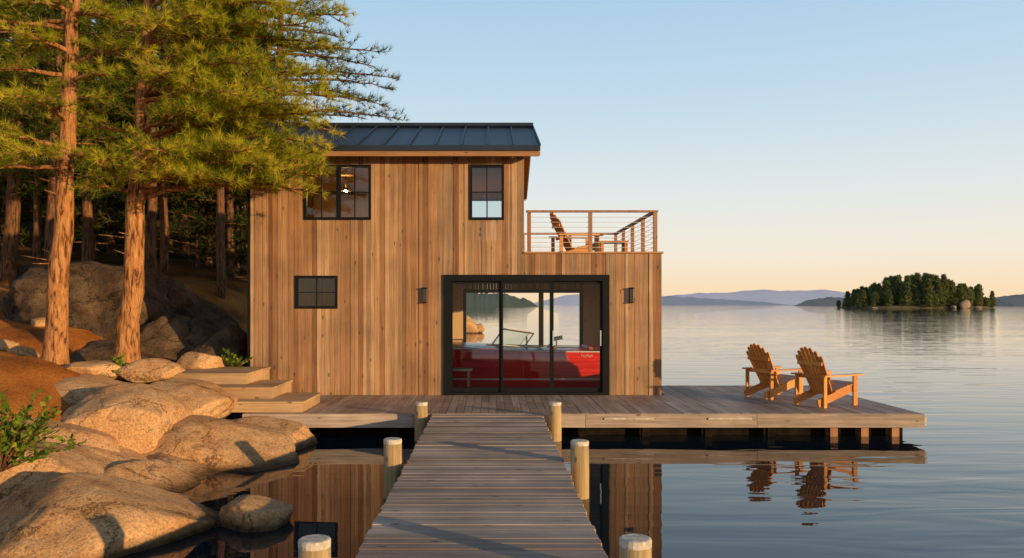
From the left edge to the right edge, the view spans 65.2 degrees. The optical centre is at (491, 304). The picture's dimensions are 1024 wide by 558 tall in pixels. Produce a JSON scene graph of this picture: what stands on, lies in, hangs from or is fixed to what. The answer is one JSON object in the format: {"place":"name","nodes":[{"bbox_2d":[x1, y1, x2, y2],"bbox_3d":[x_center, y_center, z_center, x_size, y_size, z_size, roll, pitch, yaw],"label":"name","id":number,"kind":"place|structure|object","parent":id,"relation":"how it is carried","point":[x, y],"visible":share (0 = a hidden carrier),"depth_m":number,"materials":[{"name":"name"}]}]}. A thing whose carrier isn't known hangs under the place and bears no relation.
{"place":"outdoors","nodes":[
{"label":"outdoors","id":0,"kind":"place"},
{"bbox_2d":[0,207,246,422],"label":"ground","id":1,"kind":"structure","parent":0,"point":[22,378],"depth_m":17.60,"materials":[{"name":"brown soil"}]},
{"bbox_2d":[0,339,19,349],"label":"stone","id":2,"kind":"object","parent":1,"relation":"on","point":[5,344],"visible":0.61,"depth_m":15.84,"materials":[{"name":"stone"}]},
{"bbox_2d":[0,263,33,278],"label":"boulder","id":3,"kind":"object","parent":1,"relation":"on","point":[22,269],"visible":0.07,"depth_m":23.52,"materials":[{"name":"stone"}]},
{"bbox_2d":[7,346,39,357],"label":"stone","id":4,"kind":"object","parent":1,"relation":"on","point":[23,351],"visible":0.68,"depth_m":14.85,"materials":[{"name":"stone"}]},
{"bbox_2d":[0,83,46,244],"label":"young fir","id":5,"kind":"object","parent":1,"relation":"on","point":[3,203],"visible":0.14,"depth_m":29.99,"materials":[{"name":"plant"}]},
{"bbox_2d":[0,0,51,145],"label":"forest pine","id":6,"kind":"object","parent":1,"relation":"on","point":[26,72],"visible":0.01,"depth_m":27.11,"materials":[{"name":"green plant"}]},
{"bbox_2d":[31,317,45,326],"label":"stone","id":7,"kind":"object","parent":1,"relation":"on","point":[38,322],"visible":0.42,"depth_m":17.79,"materials":[{"name":"stone"}]},
{"bbox_2d":[0,388,86,472],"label":"shrub","id":8,"kind":"object","parent":1,"relation":"on","point":[14,445],"visible":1,"depth_m":7.26,"materials":[{"name":"green plant"}]},
{"bbox_2d":[0,3,97,141],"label":"forest pine","id":9,"kind":"object","parent":1,"relation":"on","point":[28,78],"visible":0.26,"depth_m":21.45,"materials":[{"name":"green plant"}]},
{"bbox_2d":[0,31,116,238],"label":"young fir","id":10,"kind":"object","parent":1,"relation":"on","point":[45,184],"visible":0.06,"depth_m":32.29,"materials":[{"name":"plant"}]},
{"bbox_2d":[0,441,117,499],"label":"boulder","id":11,"kind":"object","parent":1,"relation":"on","point":[79,459],"visible":0.23,"depth_m":8.37,"materials":[{"name":"stone"}]},
{"bbox_2d":[0,5,119,260],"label":"forest pine","id":12,"kind":"object","parent":1,"relation":"on","point":[37,234],"visible":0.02,"depth_m":26.98,"materials":[{"name":"green plant"}]},
{"bbox_2d":[9,417,120,451],"bbox_3d":[-5.731,1.925,10.156,1.855,1.106,2.235,0,0,-41],"label":"boulder","id":13,"kind":"object","parent":1,"relation":"on","point":[99,439],"visible":0.16,"depth_m":9.80,"materials":[{"name":"stone"}]},
{"bbox_2d":[0,0,161,282],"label":"forest pine","id":14,"kind":"object","parent":1,"relation":"on","point":[9,260],"visible":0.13,"depth_m":22.84,"materials":[{"name":"green plant"}]},
{"bbox_2d":[41,179,120,234],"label":"young fir","id":15,"kind":"object","parent":1,"relation":"on","point":[79,216],"depth_m":37.05,"materials":[{"name":"plant"}]},
{"bbox_2d":[0,0,162,365],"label":"pine tree","id":16,"kind":"object","parent":1,"relation":"on","point":[55,349],"visible":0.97,"depth_m":13.84,"materials":[{"name":"green plant"}]},
{"bbox_2d":[21,78,146,258],"bbox_3d":[-14.519,-4.841,29.058,4.650,7.423,4.175,0,0,-26],"label":"young fir","id":17,"kind":"object","parent":1,"relation":"on","point":[97,225],"visible":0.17,"depth_m":28.93,"materials":[{"name":"plant"}]},
{"bbox_2d":[0,0,176,265],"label":"forest pine","id":18,"kind":"object","parent":1,"relation":"on","point":[29,189],"visible":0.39,"depth_m":21.95,"materials":[{"name":"green plant"}]},
{"bbox_2d":[0,0,182,261],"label":"forest pine","id":19,"kind":"object","parent":1,"relation":"on","point":[87,232],"visible":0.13,"depth_m":24.93,"materials":[{"name":"green plant"}]},
{"bbox_2d":[55,373,127,405],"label":"boulder","id":20,"kind":"object","parent":1,"relation":"on","point":[72,391],"visible":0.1,"depth_m":11.98,"materials":[{"name":"stone"}]},
{"bbox_2d":[63,360,125,379],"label":"boulder","id":21,"kind":"object","parent":1,"relation":"on","point":[106,368],"visible":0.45,"depth_m":13.01,"materials":[{"name":"stone"}]},
{"bbox_2d":[37,0,167,254],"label":"forest pine","id":22,"kind":"object","parent":1,"relation":"on","point":[107,237],"visible":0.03,"depth_m":30.86,"materials":[{"name":"green plant"}]},
{"bbox_2d":[0,472,220,557],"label":"boulder","id":23,"kind":"object","parent":1,"relation":"on","point":[77,515],"visible":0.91,"depth_m":7.01,"materials":[{"name":"stone"}]},
{"bbox_2d":[70,339,158,382],"bbox_3d":[-7.726,1.187,16.619,2.173,0.756,1.807,7,8,10],"label":"boulder","id":24,"kind":"object","parent":1,"relation":"on","point":[100,349],"visible":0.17,"depth_m":16.27,"materials":[{"name":"stone"}]},
{"bbox_2d":[89,445,147,463],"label":"boulder","id":25,"kind":"object","parent":1,"relation":"on","point":[124,455],"visible":0.06,"depth_m":9.79,"materials":[{"name":"stone"}]},
{"bbox_2d":[0,261,239,338],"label":"bedrock ledge","id":26,"kind":"object","parent":1,"relation":"on","point":[95,291],"visible":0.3,"depth_m":18.25,"materials":[{"name":"stone"}]},
{"bbox_2d":[60,383,191,453],"bbox_3d":[-5.059,1.658,11.149,1.771,1.130,1.904,11,-1,-2],"label":"boulder","id":27,"kind":"object","parent":1,"relation":"on","point":[142,418],"visible":0.57,"depth_m":10.41,"materials":[{"name":"stone"}]},
{"bbox_2d":[92,0,160,115],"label":"forest pine","id":28,"kind":"object","parent":1,"relation":"on","point":[123,25],"visible":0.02,"depth_m":35.66,"materials":[{"name":"green plant"}]},
{"bbox_2d":[74,53,193,232],"bbox_3d":[-15.145,-6.265,32.916,5.267,8.848,5.114,0,0,39],"label":"young fir","id":29,"kind":"object","parent":1,"relation":"on","point":[76,199],"visible":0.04,"depth_m":32.57,"materials":[{"name":"green plant"}]},
{"bbox_2d":[37,0,261,270],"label":"forest pine","id":30,"kind":"object","parent":1,"relation":"on","point":[150,242],"visible":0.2,"depth_m":23.91,"materials":[{"name":"green plant"}]},
{"bbox_2d":[95,103,203,260],"bbox_3d":[-12.585,-4.303,28.903,3.597,6.396,4.007,0,0,4],"label":"young fir","id":31,"kind":"object","parent":1,"relation":"on","point":[123,224],"visible":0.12,"depth_m":28.80,"materials":[{"name":"green plant"}]},
{"bbox_2d":[103,459,200,492],"bbox_3d":[-3.931,2.339,9.256,1.908,0.858,2.221,16,6,26],"label":"boulder","id":32,"kind":"object","parent":1,"relation":"on","point":[161,474],"visible":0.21,"depth_m":9.27,"materials":[{"name":"stone"}]},
{"bbox_2d":[74,0,232,271],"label":"forest pine","id":33,"kind":"object","parent":1,"relation":"on","point":[164,244],"visible":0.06,"depth_m":26.94,"materials":[{"name":"green plant"}]},
{"bbox_2d":[115,126,212,245],"bbox_3d":[-14.520,-6.145,36.149,5.098,8.139,4.577,0,0,5],"label":"young fir","id":34,"kind":"object","parent":1,"relation":"on","point":[171,241],"visible":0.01,"depth_m":35.97,"materials":[{"name":"green plant"}]},
{"bbox_2d":[111,0,217,254],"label":"forest pine","id":35,"kind":"object","parent":1,"relation":"on","point":[186,248],"visible":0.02,"depth_m":32.89,"materials":[{"name":"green plant"}]},
{"bbox_2d":[140,314,222,362],"bbox_3d":[-6.703,1.116,17.522,2.891,1.617,2.421,18,9,20],"label":"boulder","id":36,"kind":"object","parent":1,"relation":"on","point":[172,338],"visible":0.33,"depth_m":17.08,"materials":[{"name":"stone"}]},
{"bbox_2d":[147,452,220,479],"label":"boulder","id":37,"kind":"object","parent":1,"relation":"on","point":[199,471],"visible":0.18,"depth_m":10.05,"materials":[{"name":"stone"}]},
{"bbox_2d":[150,378,237,418],"bbox_3d":[-5.066,1.596,12.761,1.780,0.721,2.070,9,5,25],"label":"boulder","id":38,"kind":"object","parent":1,"relation":"on","point":[201,397],"visible":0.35,"depth_m":12.55,"materials":[{"name":"stone"}]},
{"bbox_2d":[116,358,184,382],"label":"boulder","id":39,"kind":"object","parent":38,"relation":"on","point":[149,370],"visible":0.97,"depth_m":13.09,"materials":[{"name":"stone"}]},
{"bbox_2d":[111,354,128,374],"bbox_3d":[-6.082,0.997,13.238,0.415,0.368,0.378,0,0,-39],"label":"shrub","id":40,"kind":"object","parent":39,"relation":"on","point":[119,362],"visible":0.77,"depth_m":13.17,"materials":[{"name":"green plant"}]},
{"bbox_2d":[32,0,357,378],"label":"pine tree","id":41,"kind":"object","parent":1,"relation":"on","point":[202,157],"visible":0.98,"depth_m":13.74,"materials":[{"name":"green plant"}]},
{"bbox_2d":[145,96,245,266],"bbox_3d":[-10.471,-4.643,29.004,4.320,7.475,4.449,0,0,-36],"label":"young fir","id":42,"kind":"object","parent":1,"relation":"on","point":[195,239],"visible":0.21,"depth_m":28.65,"materials":[{"name":"plant"}]},
{"bbox_2d":[160,0,249,265],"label":"forest pine","id":43,"kind":"object","parent":1,"relation":"on","point":[208,262],"visible":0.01,"depth_m":29.89,"materials":[{"name":"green plant"}]},
{"bbox_2d":[124,1,290,279],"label":"forest pine","id":44,"kind":"object","parent":1,"relation":"on","point":[230,263],"visible":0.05,"depth_m":27.84,"materials":[{"name":"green plant"}]},
{"bbox_2d":[170,191,245,244],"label":"young fir","id":45,"kind":"object","parent":1,"relation":"on","point":[191,223],"visible":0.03,"depth_m":34.56,"materials":[{"name":"green plant"}]},
{"bbox_2d":[177,171,246,266],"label":"young fir","id":46,"kind":"object","parent":1,"relation":"on","point":[236,202],"visible":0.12,"depth_m":29.32,"materials":[{"name":"green plant"}]},
{"bbox_2d":[192,193,246,245],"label":"young fir","id":47,"kind":"object","parent":1,"relation":"on","point":[225,213],"visible":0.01,"depth_m":35.58,"materials":[{"name":"green plant"}]},
{"bbox_2d":[143,415,299,471],"bbox_3d":[-3.804,2.127,11.108,2.164,1.149,2.247,0,0,-24],"label":"boulder","id":48,"kind":"object","parent":1,"relation":"on","point":[221,445],"visible":0.48,"depth_m":10.62,"materials":[{"name":"stone"}]},
{"bbox_2d":[160,0,284,298],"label":"forest pine","id":49,"kind":"object","parent":1,"relation":"on","point":[220,254],"visible":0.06,"depth_m":24.49,"materials":[{"name":"green plant"}]},
{"bbox_2d":[181,29,274,254],"bbox_3d":[-11.252,-8.855,34.035,6.214,14.596,6.833,0,0,12],"label":"forest pine","id":50,"kind":"object","parent":1,"relation":"on","point":[238,197],"depth_m":33.93,"materials":[{"name":"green plant"}]},
{"bbox_2d":[198,121,264,281],"bbox_3d":[-7.839,-3.396,28.066,3.733,6.637,4.158,0,0,19],"label":"young fir","id":51,"kind":"object","parent":1,"relation":"on","point":[242,257],"visible":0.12,"depth_m":27.43,"materials":[{"name":"green plant"}]},
{"bbox_2d":[221,347,252,366],"bbox_3d":[-4.870,1.025,15.411,0.592,0.427,0.435,0,0,0],"label":"shrub","id":52,"kind":"object","parent":1,"relation":"on","point":[231,361],"visible":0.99,"depth_m":15.29,"materials":[{"name":"green plant"}]},
{"bbox_2d":[233,5,305,168],"bbox_3d":[-9.396,-8.077,33.022,5.646,13.821,5.088,0,0,33],"label":"forest pine","id":53,"kind":"object","parent":1,"relation":"on","point":[272,64],"visible":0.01,"depth_m":32.90,"materials":[{"name":"green plant"}]},
{"bbox_2d":[169,0,409,122],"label":"pine tree","id":54,"kind":"object","parent":1,"relation":"on","point":[345,72],"visible":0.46,"depth_m":22.27,"materials":[{"name":"green plant"}]},
{"bbox_2d":[191,324,246,366],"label":"boulder","id":55,"kind":"object","parent":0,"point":[232,338],"visible":0.51,"depth_m":16.31,"materials":[{"name":"stone"}]},
{"bbox_2d":[453,368,472,386],"bbox_3d":[-0.875,1.525,16.302,0.950,0.450,0.365,0,0,0],"label":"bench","id":56,"kind":"object","parent":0,"point":[468,370],"visible":0.34,"depth_m":16.14,"materials":[{"name":"grey wood"}]},
{"bbox_2d":[466,293,538,306],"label":"opposite shore hill","id":57,"kind":"structure","parent":0,"point":[481,300],"depth_m":872.39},
{"bbox_2d":[0,0,1023,302],"label":"sky","id":58,"kind":"structure","parent":0,"point":[778,145],"materials":[{"name":"blue"}]},
{"bbox_2d":[118,305,1023,557],"bbox_3d":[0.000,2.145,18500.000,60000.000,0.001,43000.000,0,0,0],"label":"water","id":59,"kind":"structure","parent":0,"point":[947,481],"depth_m":10.66,"materials":[{"name":"blue liquid"}]},
{"bbox_2d":[218,495,293,532],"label":"boulder","id":60,"kind":"object","parent":59,"relation":"in","point":[250,513],"visible":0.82,"depth_m":7.67,"materials":[{"name":"stone"}]},
{"bbox_2d":[232,416,317,449],"bbox_3d":[-3.439,2.046,12.049,1.489,0.543,1.263,9,5,4],"label":"boulder","id":61,"kind":"object","parent":59,"relation":"in","point":[301,435],"visible":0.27,"depth_m":12.12,"materials":[{"name":"stone"}]},
{"bbox_2d":[298,534,330,557],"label":"piling","id":62,"kind":"object","parent":59,"relation":"in","point":[315,546],"visible":1,"depth_m":4.98,"materials":[{"name":"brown wood"}]},
{"bbox_2d":[383,437,401,498],"bbox_3d":[-1.105,2.495,8.900,0.216,2.010,0.216,0,0,0],"label":"piling","id":63,"kind":"object","parent":59,"relation":"in","point":[392,458],"visible":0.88,"depth_m":8.81,"materials":[{"name":"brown wood"}]},
{"bbox_2d":[355,414,607,557],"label":"walkway","id":64,"kind":"structure","parent":63,"relation":"on","point":[483,485],"depth_m":7.18,"materials":[{"name":"grey wood"}]},
{"bbox_2d":[415,401,427,440],"bbox_3d":[-1.118,2.518,12.620,0.216,1.965,0.216,0,0,0],"label":"piling","id":65,"kind":"object","parent":59,"relation":"in","point":[421,414],"visible":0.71,"depth_m":12.53,"materials":[{"name":"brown wood"}]},
{"bbox_2d":[237,123,663,397],"bbox_3d":[-0.873,-0.472,17.997,8.377,7.145,5.925,0,0,0],"label":"boathouse","id":66,"kind":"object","parent":59,"relation":"in","point":[377,265],"visible":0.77,"depth_m":15.49,"materials":[{"name":"brown wood"}]},
{"bbox_2d":[295,276,337,308],"bbox_3d":[-3.400,-0.241,15.513,0.820,0.637,0.095,0,0,0],"label":"window","id":67,"kind":"structure","parent":66,"relation":"in","point":[297,292],"depth_m":15.46,"materials":[{"name":"black metal"}]},
{"bbox_2d":[304,164,370,219],"bbox_3d":[-2.990,-2.175,15.513,1.300,1.070,0.095,0,0,0],"label":"window","id":68,"kind":"structure","parent":66,"relation":"in","point":[338,192],"depth_m":15.46,"materials":[{"name":"black metal"}]},
{"bbox_2d":[472,199,500,216],"bbox_3d":[-0.120,-2.160,20.593,0.880,1.120,0.095,0,0,0],"label":"window","id":69,"kind":"structure","parent":66,"relation":"in","point":[472,199],"depth_m":20.55,"materials":[{"name":"black metal"}]},
{"bbox_2d":[470,164,503,219],"bbox_3d":[-0.101,-2.175,15.513,0.666,1.070,0.095,0,0,0],"label":"window","id":70,"kind":"structure","parent":66,"relation":"in","point":[486,166],"depth_m":15.46,"materials":[{"name":"black glass"}]},
{"bbox_2d":[444,275,608,394],"bbox_3d":[0.667,0.586,15.532,3.202,2.328,0.175,0,0,0],"label":"sliding door","id":71,"kind":"structure","parent":66,"relation":"in","point":[449,280],"depth_m":15.47,"materials":[{"name":"black glass"}]},
{"bbox_2d":[549,213,603,251],"bbox_3d":[1.700,-1.397,16.596,1.021,1.030,0.830,0,0,-12],"label":"adirondack chair","id":72,"kind":"object","parent":66,"relation":"on","point":[555,221],"visible":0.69,"depth_m":16.39,"materials":[{"name":"brown wood"}]},
{"bbox_2d":[599,241,628,251],"bbox_3d":[2.550,-1.106,16.895,0.600,0.448,0.490,0,0,0],"label":"side table","id":73,"kind":"object","parent":66,"relation":"on","point":[622,249],"visible":0.29,"depth_m":16.67,"materials":[{"name":"brown wood"}]},
{"bbox_2d":[466,316,479,332],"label":"boulder","id":74,"kind":"object","parent":59,"relation":"in","point":[472,326],"visible":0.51,"depth_m":59.38,"materials":[{"name":"stone"}]},
{"bbox_2d":[453,328,599,387],"bbox_3d":[-0.404,1.547,18.400,6.310,2.006,1.840,0,0,0],"label":"motor boat","id":75,"kind":"object","parent":59,"relation":"on","point":[526,365],"visible":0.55,"depth_m":17.57,"materials":[{"name":"red plastic"}]},
{"bbox_2d":[548,401,560,441],"bbox_3d":[0.990,2.518,12.620,0.216,1.965,0.216,0,0,0],"label":"piling","id":76,"kind":"object","parent":59,"relation":"in","point":[554,417],"visible":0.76,"depth_m":12.53,"materials":[{"name":"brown wood"}]},
{"bbox_2d":[570,439,588,499],"bbox_3d":[0.975,2.505,8.900,0.216,1.990,0.216,0,0,0],"label":"piling","id":77,"kind":"object","parent":59,"relation":"in","point":[580,462],"visible":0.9,"depth_m":8.81,"materials":[{"name":"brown wood"}]},
{"bbox_2d":[242,385,926,436],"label":"deck","id":78,"kind":"structure","parent":59,"relation":"in","point":[707,411],"depth_m":13.20,"materials":[{"name":"brown wood"}]},
{"bbox_2d":[150,367,320,411],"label":"wooden steps","id":79,"kind":"structure","parent":78,"relation":"on","point":[254,389],"depth_m":13.76,"materials":[{"name":"brown wood"}]},
{"bbox_2d":[176,351,229,368],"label":"boulder","id":80,"kind":"object","parent":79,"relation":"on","point":[193,360],"visible":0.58,"depth_m":14.94,"materials":[{"name":"stone"}]},
{"bbox_2d":[742,343,802,399],"bbox_3d":[5.312,1.232,15.091,1.021,1.030,0.830,0,0,-27],"label":"adirondack chair","id":81,"kind":"object","parent":78,"relation":"on","point":[770,376],"visible":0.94,"depth_m":14.96,"materials":[{"name":"brown wood"}]},
{"bbox_2d":[791,346,864,407],"bbox_3d":[5.812,1.232,13.941,1.021,1.030,0.830,0,0,-27],"label":"adirondack chair","id":82,"kind":"object","parent":78,"relation":"on","point":[816,374],"visible":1,"depth_m":13.83,"materials":[{"name":"brown wood"}]},
{"bbox_2d":[619,534,651,557],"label":"piling","id":83,"kind":"object","parent":59,"relation":"in","point":[635,545],"visible":1,"depth_m":4.98,"materials":[{"name":"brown wood"}]},
{"bbox_2d":[959,300,970,307],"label":"island rock","id":84,"kind":"object","parent":59,"relation":"in","point":[965,304],"visible":0.83,"depth_m":459.87,"materials":[{"name":"stone"}]},
{"bbox_2d":[534,290,850,304],"bbox_3d":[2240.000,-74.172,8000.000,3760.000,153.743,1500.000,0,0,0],"label":"hills","id":85,"kind":"structure","parent":0,"point":[787,297],"depth_m":7592.45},
{"bbox_2d":[662,296,784,304],"bbox_3d":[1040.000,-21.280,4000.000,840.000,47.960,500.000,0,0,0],"label":"hills","id":86,"kind":"structure","parent":0,"point":[671,300],"depth_m":3824.99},
{"bbox_2d":[793,297,843,305],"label":"wooded shore hill","id":87,"kind":"structure","parent":0,"point":[829,301],"depth_m":1475.62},
{"bbox_2d":[838,302,991,307],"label":"island shoreline","id":88,"kind":"structure","parent":0,"point":[895,305],"depth_m":466.84,"materials":[{"name":"soil"}]},
{"bbox_2d":[854,294,863,307],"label":"island conifer","id":89,"kind":"object","parent":88,"relation":"on","point":[858,298],"visible":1,"depth_m":472.63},
{"bbox_2d":[858,290,868,306],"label":"island conifer","id":90,"kind":"object","parent":88,"relation":"on","point":[863,294],"visible":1,"depth_m":471.82,"materials":[{"name":"plant"}]},
{"bbox_2d":[869,292,879,303],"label":"island conifer","id":91,"kind":"object","parent":88,"relation":"on","point":[875,295],"visible":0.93,"depth_m":470.77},
{"bbox_2d":[873,285,881,298],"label":"island conifer","id":92,"kind":"object","parent":88,"relation":"on","point":[878,289],"visible":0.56,"depth_m":475.76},
{"bbox_2d":[878,293,886,304],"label":"island conifer","id":93,"kind":"object","parent":88,"relation":"on","point":[882,296],"visible":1,"depth_m":469.90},
{"bbox_2d":[881,280,892,304],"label":"island conifer","id":94,"kind":"object","parent":88,"relation":"on","point":[887,282],"visible":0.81,"depth_m":471.46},
{"bbox_2d":[884,289,893,305],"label":"island conifer","id":95,"kind":"object","parent":88,"relation":"on","point":[889,296],"visible":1,"depth_m":466.75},
{"bbox_2d":[892,278,903,301],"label":"island conifer","id":96,"kind":"object","parent":88,"relation":"on","point":[898,282],"visible":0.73,"depth_m":472.36,"materials":[{"name":"plant"}]},
{"bbox_2d":[902,275,912,289],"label":"island conifer","id":97,"kind":"object","parent":88,"relation":"on","point":[907,279],"visible":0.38,"depth_m":472.45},
{"bbox_2d":[902,282,914,306],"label":"island conifer","id":98,"kind":"object","parent":88,"relation":"on","point":[906,290],"visible":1,"depth_m":464.31,"materials":[{"name":"plant"}]},
{"bbox_2d":[910,274,918,289],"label":"island conifer","id":99,"kind":"object","parent":88,"relation":"on","point":[913,279],"visible":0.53,"depth_m":474.38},
{"bbox_2d":[911,291,921,305],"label":"island conifer","id":100,"kind":"object","parent":88,"relation":"on","point":[917,297],"visible":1,"depth_m":464.01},
{"bbox_2d":[920,279,937,306],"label":"island conifer","id":101,"kind":"object","parent":88,"relation":"on","point":[928,287],"visible":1,"depth_m":461.40,"materials":[{"name":"plant"}]},
{"bbox_2d":[922,274,935,291],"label":"island conifer","id":102,"kind":"object","parent":88,"relation":"on","point":[930,277],"visible":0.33,"depth_m":468.40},
{"bbox_2d":[934,284,945,306],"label":"island conifer","id":103,"kind":"object","parent":88,"relation":"on","point":[939,292],"visible":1,"depth_m":462.22,"materials":[{"name":"plant"}]},
{"bbox_2d":[938,282,949,305],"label":"island conifer","id":104,"kind":"object","parent":88,"relation":"on","point":[943,289],"visible":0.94,"depth_m":463.17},
{"bbox_2d":[943,280,953,305],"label":"island conifer","id":105,"kind":"object","parent":88,"relation":"on","point":[946,284],"visible":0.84,"depth_m":464.38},
{"bbox_2d":[948,280,955,305],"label":"island conifer","id":106,"kind":"object","parent":88,"relation":"on","point":[951,283],"visible":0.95,"depth_m":465.05,"materials":[{"name":"plant"}]},
{"bbox_2d":[956,283,964,301],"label":"island conifer","id":107,"kind":"object","parent":88,"relation":"on","point":[959,287],"visible":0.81,"depth_m":465.57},
{"bbox_2d":[956,290,969,303],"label":"island conifer","id":108,"kind":"object","parent":88,"relation":"on","point":[964,293],"visible":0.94,"depth_m":462.20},
{"bbox_2d":[964,288,973,306],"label":"island conifer","id":109,"kind":"object","parent":88,"relation":"on","point":[967,290],"visible":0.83,"depth_m":464.23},
{"bbox_2d":[974,288,983,305],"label":"island conifer","id":110,"kind":"object","parent":88,"relation":"on","point":[978,291],"visible":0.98,"depth_m":469.48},
{"bbox_2d":[988,290,996,306],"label":"island conifer","id":111,"kind":"object","parent":88,"relation":"on","point":[992,297],"visible":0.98,"depth_m":477.26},
{"bbox_2d":[995,294,1023,305],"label":"shore hill","id":112,"kind":"structure","parent":0,"point":[1014,300],"depth_m":1474.48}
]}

